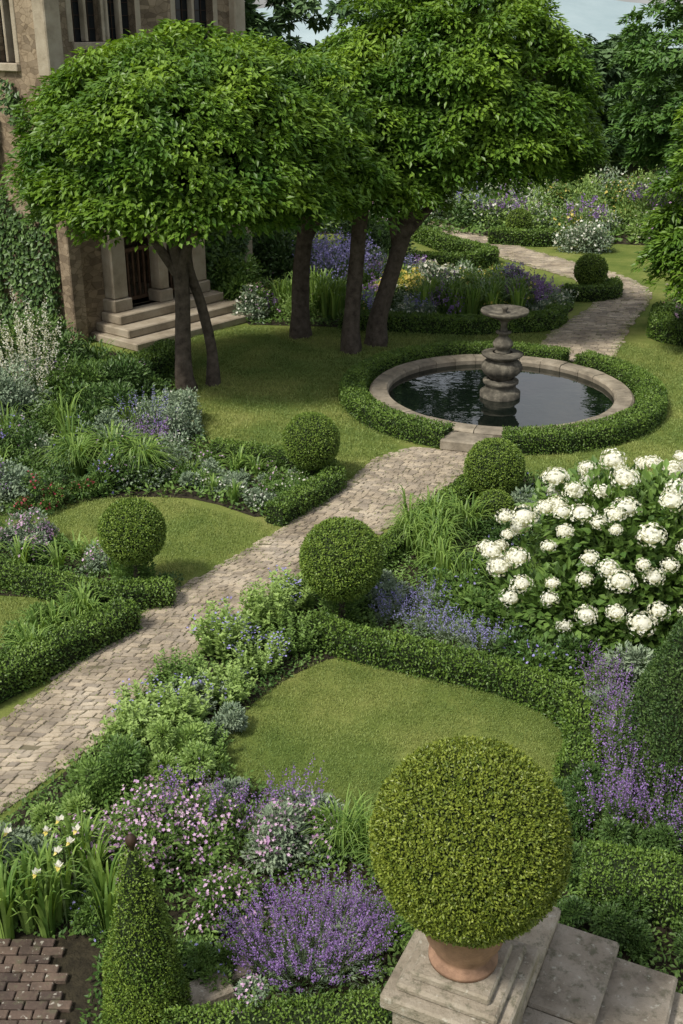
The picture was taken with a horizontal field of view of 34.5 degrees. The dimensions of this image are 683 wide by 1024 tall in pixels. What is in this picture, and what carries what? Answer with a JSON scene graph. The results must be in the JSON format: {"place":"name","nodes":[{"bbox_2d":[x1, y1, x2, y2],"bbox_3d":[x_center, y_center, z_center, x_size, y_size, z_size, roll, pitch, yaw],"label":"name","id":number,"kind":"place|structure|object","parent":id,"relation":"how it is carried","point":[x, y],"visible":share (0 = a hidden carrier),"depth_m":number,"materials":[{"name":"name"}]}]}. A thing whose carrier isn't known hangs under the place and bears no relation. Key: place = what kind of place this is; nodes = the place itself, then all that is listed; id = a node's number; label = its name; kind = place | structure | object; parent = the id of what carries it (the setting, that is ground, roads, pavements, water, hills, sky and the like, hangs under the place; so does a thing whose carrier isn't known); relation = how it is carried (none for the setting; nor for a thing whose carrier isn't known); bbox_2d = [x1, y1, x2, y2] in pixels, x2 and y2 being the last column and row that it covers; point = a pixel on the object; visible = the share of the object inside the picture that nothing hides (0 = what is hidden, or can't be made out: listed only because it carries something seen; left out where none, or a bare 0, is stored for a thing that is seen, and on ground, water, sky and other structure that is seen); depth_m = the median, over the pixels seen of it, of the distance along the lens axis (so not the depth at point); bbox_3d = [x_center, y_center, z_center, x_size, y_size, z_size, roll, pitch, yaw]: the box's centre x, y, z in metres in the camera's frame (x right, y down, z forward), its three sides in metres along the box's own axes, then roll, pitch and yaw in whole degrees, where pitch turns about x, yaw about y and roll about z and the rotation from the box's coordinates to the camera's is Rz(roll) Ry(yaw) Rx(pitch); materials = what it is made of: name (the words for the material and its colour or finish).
{"place":"outdoors","nodes":[
{"label":"outdoors","id":0,"kind":"place"},
{"bbox_2d":[0,545,115,596],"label":"garden bed soil","id":1,"kind":"structure","parent":0,"point":[69,565],"depth_m":12.42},
{"bbox_2d":[0,521,128,576],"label":"flower border","id":2,"kind":"object","parent":1,"relation":"on","point":[22,551],"visible":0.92,"depth_m":12.45,"materials":[{"name":"green plant"}]},
{"bbox_2d":[0,556,177,612],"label":"boxwood hedge","id":3,"kind":"object","parent":1,"relation":"on","point":[151,593],"visible":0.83,"depth_m":11.59,"materials":[{"name":"green plant"}]},
{"bbox_2d":[96,497,166,583],"bbox_3d":[-2.225,0.357,11.744,0.749,1.078,0.746,0,24,0],"label":"topiary ball","id":4,"kind":"object","parent":1,"relation":"on","point":[131,532],"visible":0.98,"depth_m":11.46,"materials":[{"name":"green plant"}]},
{"bbox_2d":[0,351,290,516],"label":"garden bed soil","id":5,"kind":"structure","parent":0,"point":[192,495],"depth_m":14.41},
{"bbox_2d":[0,363,58,436],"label":"silver leaf shrub","id":6,"kind":"object","parent":5,"relation":"on","point":[24,396],"visible":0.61,"depth_m":16.18,"materials":[{"name":"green plant"}]},
{"bbox_2d":[0,286,70,397],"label":"delphinium","id":7,"kind":"object","parent":5,"relation":"on","point":[21,347],"visible":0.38,"depth_m":16.79,"materials":[{"name":"grey plant"}]},
{"bbox_2d":[7,469,65,518],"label":"crimson flowering plant","id":8,"kind":"object","parent":5,"relation":"on","point":[19,504],"visible":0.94,"depth_m":13.81,"materials":[{"name":"green plant"}]},
{"bbox_2d":[24,350,108,410],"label":"green shrub","id":9,"kind":"object","parent":5,"relation":"on","point":[82,371],"visible":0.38,"depth_m":17.08,"materials":[{"name":"green plant"}]},
{"bbox_2d":[23,321,109,373],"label":"green shrub","id":10,"kind":"object","parent":5,"relation":"on","point":[62,346],"visible":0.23,"depth_m":18.61,"materials":[{"name":"green plant"}]},
{"bbox_2d":[59,378,146,434],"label":"green shrub","id":11,"kind":"object","parent":5,"relation":"on","point":[89,405],"visible":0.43,"depth_m":16.39,"materials":[{"name":"green plant"}]},
{"bbox_2d":[0,334,212,514],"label":"herbaceous border","id":12,"kind":"object","parent":5,"relation":"on","point":[13,470],"visible":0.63,"depth_m":15.25,"materials":[{"name":"green plant"}]},
{"bbox_2d":[87,351,172,406],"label":"green shrub","id":13,"kind":"object","parent":5,"relation":"on","point":[118,370],"visible":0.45,"depth_m":17.75,"materials":[{"name":"green plant"}]},
{"bbox_2d":[0,344,336,514],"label":"ground cover plants","id":14,"kind":"object","parent":5,"relation":"on","point":[127,487],"visible":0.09,"depth_m":14.61,"materials":[{"name":"green plant"}]},
{"bbox_2d":[0,18,383,391],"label":"umbrella tree","id":15,"kind":"object","parent":5,"relation":"on","point":[181,149],"visible":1,"depth_m":15.77,"materials":[{"name":"green plant"}]},
{"bbox_2d":[157,444,312,510],"bbox_3d":[-1.349,-0.508,14.691,2.367,0.369,1.512,18,30,35],"label":"flower border","id":16,"kind":"object","parent":5,"relation":"on","point":[188,473],"visible":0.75,"depth_m":14.58,"materials":[{"name":"green plant"}]},
{"bbox_2d":[207,436,346,526],"bbox_3d":[-0.754,-0.533,14.704,1.498,0.360,2.743,-10,26,-22],"label":"boxwood hedge","id":17,"kind":"object","parent":5,"relation":"on","point":[296,502],"visible":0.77,"depth_m":14.18,"materials":[{"name":"green plant"}]},
{"bbox_2d":[281,411,340,478],"bbox_3d":[-0.405,-0.869,14.642,0.806,0.981,0.802,0,24,0],"label":"topiary ball","id":18,"kind":"object","parent":5,"relation":"on","point":[310,441],"visible":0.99,"depth_m":14.37,"materials":[{"name":"green plant"}]},
{"bbox_2d":[0,447,469,813],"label":"cobbled path","id":19,"kind":"structure","parent":0,"point":[51,728],"depth_m":11.07,"materials":[{"name":"beige stone"}]},
{"bbox_2d":[0,51,682,822],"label":"ground","id":20,"kind":"structure","parent":0,"point":[620,259],"depth_m":13.11,"materials":[{"name":"plant"}]},
{"bbox_2d":[0,0,59,330],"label":"side wall","id":21,"kind":"structure","parent":20,"relation":"on","point":[23,79],"depth_m":20.23,"materials":[{"name":"stone"}]},
{"bbox_2d":[0,0,232,259],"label":"window surrounds","id":22,"kind":"object","parent":21,"relation":"attached to","point":[7,22],"visible":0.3,"depth_m":19.86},
{"bbox_2d":[0,0,206,61],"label":"window panes","id":23,"kind":"object","parent":22,"relation":"in","point":[124,11],"visible":0.21,"depth_m":20.29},
{"bbox_2d":[0,938,72,1023],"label":"brick terrace","id":24,"kind":"structure","parent":20,"relation":"on","point":[25,963],"depth_m":7.01,"materials":[{"name":"brick"}]},
{"bbox_2d":[0,594,142,703],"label":"boxwood hedge","id":25,"kind":"object","parent":20,"relation":"on","point":[55,651],"visible":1,"depth_m":10.47,"materials":[{"name":"green plant"}]},
{"bbox_2d":[0,78,254,341],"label":"climbing plant","id":26,"kind":"object","parent":20,"relation":"on","point":[36,278],"visible":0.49,"depth_m":21.25,"materials":[{"name":"green plant"}]},
{"bbox_2d":[27,0,233,339],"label":"front wall","id":27,"kind":"structure","parent":20,"relation":"on","point":[152,12],"depth_m":20.92,"materials":[{"name":"stone"}]},
{"bbox_2d":[31,0,252,344],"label":"quoins and string course","id":28,"kind":"object","parent":27,"relation":"attached to","point":[47,31],"visible":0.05,"depth_m":20.46,"materials":[{"name":"stone"}]},
{"bbox_2d":[0,493,278,583],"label":"lawn grass","id":29,"kind":"structure","parent":20,"relation":"on","point":[198,524],"depth_m":13.38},
{"bbox_2d":[124,232,173,299],"bbox_3d":[-4.489,-5.670,22.520,1.605,2.600,2.300,19,30,36],"label":"porch railing and door","id":30,"kind":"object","parent":20,"relation":"on","point":[138,266],"visible":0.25,"depth_m":22.33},
{"bbox_2d":[91,282,267,351],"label":"porch steps","id":31,"kind":"structure","parent":20,"relation":"on","point":[141,325],"depth_m":21.63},
{"bbox_2d":[99,227,209,312],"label":"porch columns","id":32,"kind":"structure","parent":31,"relation":"on","point":[117,299],"depth_m":21.51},
{"bbox_2d":[82,583,376,777],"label":"garden bed soil","id":33,"kind":"structure","parent":20,"relation":"on","point":[253,696],"depth_m":10.51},
{"bbox_2d":[95,697,165,753],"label":"leafy perennial","id":34,"kind":"object","parent":33,"relation":"on","point":[135,722],"visible":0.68,"depth_m":9.23,"materials":[{"name":"green plant"}]},
{"bbox_2d":[144,646,208,698],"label":"leafy perennial","id":35,"kind":"object","parent":33,"relation":"on","point":[167,675],"visible":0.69,"depth_m":10.02,"materials":[{"name":"green plant"}]},
{"bbox_2d":[144,677,212,735],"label":"leafy perennial","id":36,"kind":"object","parent":33,"relation":"on","point":[174,709],"visible":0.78,"depth_m":9.44,"materials":[{"name":"green plant"}]},
{"bbox_2d":[186,596,251,661],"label":"leafy perennial","id":37,"kind":"object","parent":33,"relation":"on","point":[215,633],"visible":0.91,"depth_m":10.47,"materials":[{"name":"green plant"}]},
{"bbox_2d":[194,659,257,707],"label":"leafy perennial","id":38,"kind":"object","parent":33,"relation":"on","point":[232,684],"visible":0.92,"depth_m":9.86,"materials":[{"name":"green plant"}]},
{"bbox_2d":[78,576,377,768],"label":"ground cover plants","id":39,"kind":"object","parent":33,"relation":"on","point":[246,676],"visible":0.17,"depth_m":10.46,"materials":[{"name":"green plant"}]},
{"bbox_2d":[223,625,290,677],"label":"leafy perennial","id":40,"kind":"object","parent":33,"relation":"on","point":[250,656],"visible":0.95,"depth_m":10.34,"materials":[{"name":"green plant"}]},
{"bbox_2d":[237,571,299,635],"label":"leafy perennial","id":41,"kind":"object","parent":33,"relation":"on","point":[262,606],"visible":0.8,"depth_m":10.93,"materials":[{"name":"green plant"}]},
{"bbox_2d":[267,608,324,656],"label":"leafy perennial","id":42,"kind":"object","parent":33,"relation":"on","point":[303,637],"visible":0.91,"depth_m":10.68,"materials":[{"name":"green plant"}]},
{"bbox_2d":[298,516,384,625],"bbox_3d":[-0.005,0.611,11.032,0.897,1.181,0.881,0,24,0],"label":"topiary ball","id":43,"kind":"object","parent":33,"relation":"on","point":[341,561],"visible":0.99,"depth_m":10.72,"materials":[{"name":"green plant"}]},
{"bbox_2d":[158,984,391,1023],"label":"boxwood hedge","id":44,"kind":"object","parent":20,"relation":"on","point":[367,1010],"visible":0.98,"depth_m":6.39,"materials":[{"name":"green plant"}]},
{"bbox_2d":[261,44,466,339],"bbox_3d":[-0.170,-5.532,19.854,4.925,5.346,4.596,0,24,0],"label":"umbrella tree","id":45,"kind":"object","parent":20,"relation":"on","point":[415,199],"visible":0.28,"depth_m":18.31,"materials":[{"name":"green plant"}]},
{"bbox_2d":[205,659,563,821],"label":"lawn grass","id":46,"kind":"structure","parent":20,"relation":"on","point":[335,767],"depth_m":9.62,"materials":[{"name":"plant"}]},
{"bbox_2d":[337,303,568,335],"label":"boxwood hedge","id":47,"kind":"object","parent":20,"relation":"on","point":[551,316],"visible":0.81,"depth_m":21.91,"materials":[{"name":"green plant"}]},
{"bbox_2d":[409,225,500,270],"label":"boxwood hedge","id":48,"kind":"object","parent":20,"relation":"on","point":[456,249],"visible":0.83,"depth_m":28.37,"materials":[{"name":"green plant"}]},
{"bbox_2d":[338,340,572,447],"bbox_3d":[1.584,-2.256,18.595,2.954,0.394,5.333,14,27,29],"label":"boxwood hedge","id":49,"kind":"object","parent":20,"relation":"on","point":[360,403],"visible":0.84,"depth_m":17.90,"materials":[{"name":"green plant"}]},
{"bbox_2d":[380,929,539,1023],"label":"stone pedestal","id":50,"kind":"object","parent":20,"relation":"on","point":[418,988],"visible":0.69,"depth_m":5.58,"materials":[{"name":"stone"}]},
{"bbox_2d":[366,733,573,982],"bbox_3d":[0.624,1.721,5.447,1.008,1.274,1.017,0,24,0],"label":"potted topiary ball","id":51,"kind":"object","parent":50,"relation":"on","point":[470,844],"visible":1,"depth_m":5.08,"materials":[{"name":"plant"}]},
{"bbox_2d":[312,0,612,353],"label":"umbrella tree","id":52,"kind":"object","parent":20,"relation":"on","point":[456,55],"visible":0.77,"depth_m":18.58,"materials":[{"name":"green plant"}]},
{"bbox_2d":[244,0,682,202],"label":"distant trees","id":53,"kind":"object","parent":20,"relation":"on","point":[614,75],"visible":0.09,"depth_m":42.49,"materials":[{"name":"plant"}]},
{"bbox_2d":[370,354,633,451],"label":"garden pool","id":54,"kind":"structure","parent":20,"relation":"on","point":[449,387],"depth_m":17.99,"materials":[{"name":"stone"}]},
{"bbox_2d":[480,304,528,401],"bbox_3d":[2.600,-2.590,17.766,0.770,1.500,0.770,0,24,0],"label":"stone fountain","id":55,"kind":"object","parent":54,"relation":"on","point":[501,367],"visible":1,"depth_m":17.66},
{"bbox_2d":[552,219,615,254],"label":"white flowering shrub","id":56,"kind":"object","parent":20,"relation":"on","point":[591,237],"visible":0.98,"depth_m":29.66,"materials":[{"name":"grey plant"}]},
{"bbox_2d":[501,349,668,455],"bbox_3d":[4.109,-1.725,17.370,2.016,0.416,5.050,11,26,23],"label":"boxwood hedge","id":57,"kind":"object","parent":20,"relation":"on","point":[646,412],"visible":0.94,"depth_m":16.19,"materials":[{"name":"green plant"}]},
{"bbox_2d":[513,906,682,1023],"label":"stone steps","id":58,"kind":"structure","parent":20,"relation":"on","point":[581,977],"depth_m":6.43,"materials":[{"name":"stone"}]},
{"bbox_2d":[645,300,682,346],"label":"boxwood hedge","id":59,"kind":"object","parent":20,"relation":"on","point":[665,326],"visible":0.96,"depth_m":21.36,"materials":[{"name":"green plant"}]},
{"bbox_2d":[0,750,682,1023],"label":"garden bed soil","id":60,"kind":"structure","parent":0,"point":[76,960],"depth_m":7.39,"materials":[{"name":"soil"}]},
{"bbox_2d":[30,789,93,844],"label":"shrub","id":61,"kind":"object","parent":60,"relation":"on","point":[72,800],"visible":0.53,"depth_m":8.39,"materials":[{"name":"green plant"}]},
{"bbox_2d":[0,805,127,940],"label":"iris plants","id":62,"kind":"object","parent":60,"relation":"on","point":[53,892],"visible":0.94,"depth_m":7.39,"materials":[{"name":"green plant"}]},
{"bbox_2d":[62,732,161,816],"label":"round leaf shrub","id":63,"kind":"object","parent":60,"relation":"on","point":[114,772],"visible":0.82,"depth_m":8.62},
{"bbox_2d":[100,833,193,1023],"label":"topiary cone","id":64,"kind":"object","parent":60,"relation":"on","point":[144,980],"visible":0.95,"depth_m":6.36,"materials":[{"name":"green plant"}]},
{"bbox_2d":[53,775,263,891],"bbox_3d":[-1.284,2.286,7.972,1.582,0.671,1.050,0,24,0],"label":"mauve flowering shrub","id":65,"kind":"object","parent":60,"relation":"on","point":[140,825],"visible":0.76,"depth_m":7.94,"materials":[{"name":"pink plant"}]},
{"bbox_2d":[141,717,231,796],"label":"round leaf shrub","id":66,"kind":"object","parent":60,"relation":"on","point":[172,738],"visible":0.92,"depth_m":8.87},
{"bbox_2d":[130,757,282,857],"bbox_3d":[-1.001,2.185,8.186,1.131,0.676,0.647,0,24,0],"label":"salvia","id":67,"kind":"object","parent":60,"relation":"on","point":[214,810],"visible":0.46,"depth_m":8.14,"materials":[{"name":"purple plant"}]},
{"bbox_2d":[185,955,253,1017],"bbox_3d":[-0.852,3.008,6.859,0.696,0.160,0.272,-15,28,-31],"label":"stone edging","id":68,"kind":"object","parent":60,"relation":"on","point":[200,994],"visible":0.36,"depth_m":6.80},
{"bbox_2d":[180,862,280,945],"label":"mauve flowering shrub","id":69,"kind":"object","parent":60,"relation":"on","point":[225,891],"visible":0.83,"depth_m":7.40,"materials":[{"name":"pink plant"}]},
{"bbox_2d":[238,787,350,877],"bbox_3d":[-0.341,2.294,8.129,0.897,0.535,0.810,0,24,0],"label":"mauve flowering shrub","id":70,"kind":"object","parent":60,"relation":"on","point":[281,823],"visible":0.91,"depth_m":7.98,"materials":[{"name":"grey plant"}]},
{"bbox_2d":[211,864,403,1001],"bbox_3d":[-0.208,2.697,7.027,1.222,0.669,0.885,0,24,0],"label":"lavender","id":71,"kind":"object","parent":60,"relation":"on","point":[326,954],"visible":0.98,"depth_m":7.00,"materials":[{"name":"purple plant"}]},
{"bbox_2d":[299,779,376,861],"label":"ornamental grass","id":72,"kind":"object","parent":60,"relation":"on","point":[342,841],"depth_m":8.00,"materials":[{"name":"green plant"}]},
{"bbox_2d":[0,740,682,1023],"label":"ground cover plants","id":73,"kind":"object","parent":60,"relation":"on","point":[192,893],"visible":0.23,"depth_m":7.70,"materials":[{"name":"green plant"}]},
{"bbox_2d":[306,858,397,950],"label":"lavender","id":74,"kind":"object","parent":60,"relation":"on","point":[370,902],"visible":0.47,"depth_m":7.30,"materials":[{"name":"purple plant"}]},
{"bbox_2d":[583,889,656,963],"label":"green shrub","id":75,"kind":"object","parent":60,"relation":"on","point":[627,922],"visible":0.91,"depth_m":7.29,"materials":[{"name":"green plant"}]},
{"bbox_2d":[598,796,656,858],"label":"green shrub","id":76,"kind":"object","parent":60,"relation":"on","point":[627,837],"visible":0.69,"depth_m":8.04,"materials":[{"name":"green plant"}]},
{"bbox_2d":[575,838,682,929],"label":"boxwood hedge","id":77,"kind":"object","parent":60,"relation":"on","point":[657,883],"visible":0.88,"depth_m":7.50,"materials":[{"name":"green plant"}]},
{"bbox_2d":[246,284,572,326],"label":"garden bed soil","id":78,"kind":"structure","parent":0,"point":[287,322],"depth_m":22.75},
{"bbox_2d":[206,241,266,300],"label":"green shrub","id":79,"kind":"object","parent":78,"relation":"on","point":[237,276],"visible":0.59,"depth_m":23.34,"materials":[{"name":"green plant"}]},
{"bbox_2d":[252,224,324,287],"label":"green shrub","id":80,"kind":"object","parent":78,"relation":"on","point":[280,259],"visible":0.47,"depth_m":25.01,"materials":[{"name":"green plant"}]},
{"bbox_2d":[292,227,381,290],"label":"purple flowering shrub","id":81,"kind":"object","parent":78,"relation":"on","point":[327,254],"visible":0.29,"depth_m":25.23,"materials":[{"name":"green plant"}]},
{"bbox_2d":[257,265,539,318],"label":"iris plants","id":82,"kind":"object","parent":78,"relation":"on","point":[332,303],"visible":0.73,"depth_m":22.93,"materials":[{"name":"green plant"}]},
{"bbox_2d":[231,233,578,323],"bbox_3d":[1.069,-5.672,25.747,8.223,0.983,8.083,0,24,0],"label":"herbaceous border","id":83,"kind":"object","parent":78,"relation":"on","point":[258,303],"visible":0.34,"depth_m":23.62,"materials":[{"name":"green plant"}]},
{"bbox_2d":[171,325,682,479],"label":"lawn grass","id":84,"kind":"structure","parent":0,"point":[378,434],"depth_m":18.84,"materials":[{"name":"plant"}]},
{"bbox_2d":[256,0,682,50],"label":"sky","id":85,"kind":"structure","parent":0,"point":[597,19],"depth_m":305.49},
{"bbox_2d":[316,203,644,244],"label":"garden bed soil","id":86,"kind":"structure","parent":0,"point":[624,240],"depth_m":32.54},
{"bbox_2d":[296,164,682,245],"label":"herbaceous border","id":87,"kind":"object","parent":86,"relation":"on","point":[580,203],"visible":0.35,"depth_m":34.07,"materials":[{"name":"green plant"}]},
{"bbox_2d":[487,226,583,246],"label":"boxwood hedge","id":88,"kind":"object","parent":86,"relation":"on","point":[501,235],"visible":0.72,"depth_m":30.63,"materials":[{"name":"green plant"}]},
{"bbox_2d":[603,0,682,176],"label":"broadleaf tree","id":89,"kind":"object","parent":86,"relation":"on","point":[644,127],"visible":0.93,"depth_m":30.28,"materials":[{"name":"green plant"}]},
{"bbox_2d":[352,476,624,783],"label":"garden bed soil","id":90,"kind":"structure","parent":0,"point":[417,573],"depth_m":12.02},
{"bbox_2d":[379,473,476,570],"bbox_3d":[1.062,0.053,13.423,0.415,0.336,3.240,13,27,27],"label":"boxwood hedge","id":91,"kind":"object","parent":90,"relation":"on","point":[394,548],"visible":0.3,"depth_m":12.78,"materials":[{"name":"green plant"}]},
{"bbox_2d":[378,484,493,585],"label":"daylily plants","id":92,"kind":"object","parent":90,"relation":"on","point":[430,526],"visible":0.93,"depth_m":12.59,"materials":[{"name":"green plant"}]},
{"bbox_2d":[303,609,606,791],"bbox_3d":[1.123,1.514,10.072,1.116,0.374,3.466,-20,31,-38],"label":"boxwood hedge","id":93,"kind":"object","parent":90,"relation":"on","point":[565,708],"visible":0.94,"depth_m":10.11,"materials":[{"name":"green plant"}]},
{"bbox_2d":[426,564,493,620],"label":"green shrub","id":94,"kind":"object","parent":90,"relation":"on","point":[465,580],"visible":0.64,"depth_m":11.54,"materials":[{"name":"green plant"}]},
{"bbox_2d":[444,585,511,637],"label":"green shrub","id":95,"kind":"object","parent":90,"relation":"on","point":[474,607],"visible":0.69,"depth_m":11.15,"materials":[{"name":"green plant"}]},
{"bbox_2d":[463,437,525,497],"bbox_3d":[1.951,-0.535,14.027,0.804,0.868,0.807,0,24,0],"label":"topiary ball","id":96,"kind":"object","parent":90,"relation":"on","point":[495,463],"visible":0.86,"depth_m":13.76,"materials":[{"name":"green plant"}]},
{"bbox_2d":[351,470,664,776],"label":"ground cover plants","id":97,"kind":"object","parent":90,"relation":"on","point":[403,571],"visible":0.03,"depth_m":11.61,"materials":[{"name":"green plant"}]},
{"bbox_2d":[514,635,584,689],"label":"green shrub","id":98,"kind":"object","parent":90,"relation":"on","point":[545,658],"visible":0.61,"depth_m":10.22,"materials":[{"name":"green plant"}]},
{"bbox_2d":[464,448,682,681],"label":"hydrangea bush","id":99,"kind":"object","parent":90,"relation":"on","point":[610,563],"visible":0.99,"depth_m":10.70,"materials":[{"name":"white plant"}]},
{"bbox_2d":[590,641,656,693],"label":"green shrub","id":100,"kind":"object","parent":90,"relation":"on","point":[634,654],"visible":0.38,"depth_m":9.96,"materials":[{"name":"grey plant"}]},
{"bbox_2d":[606,615,682,826],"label":"topiary cone","id":101,"kind":"object","parent":90,"relation":"on","point":[658,709],"visible":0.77,"depth_m":8.45,"materials":[{"name":"green plant"}]},
{"bbox_2d":[428,221,651,361],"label":"cobbled path","id":102,"kind":"structure","parent":0,"point":[601,327],"depth_m":23.50,"materials":[{"name":"beige stone"}]},
{"label":"garden bed soil","id":103,"kind":"structure","parent":0,"visible":0},
{"bbox_2d":[0,575,112,654],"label":"flower border","id":104,"kind":"object","parent":103,"relation":"on","point":[52,614],"visible":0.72,"depth_m":11.03,"materials":[{"name":"green plant"}]},
{"label":"garden bed soil","id":105,"kind":"structure","parent":0,"visible":0},
{"bbox_2d":[630,103,682,303],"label":"broadleaf tree","id":106,"kind":"object","parent":105,"relation":"on","point":[662,253],"visible":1,"depth_m":19.35,"materials":[{"name":"green plant"}]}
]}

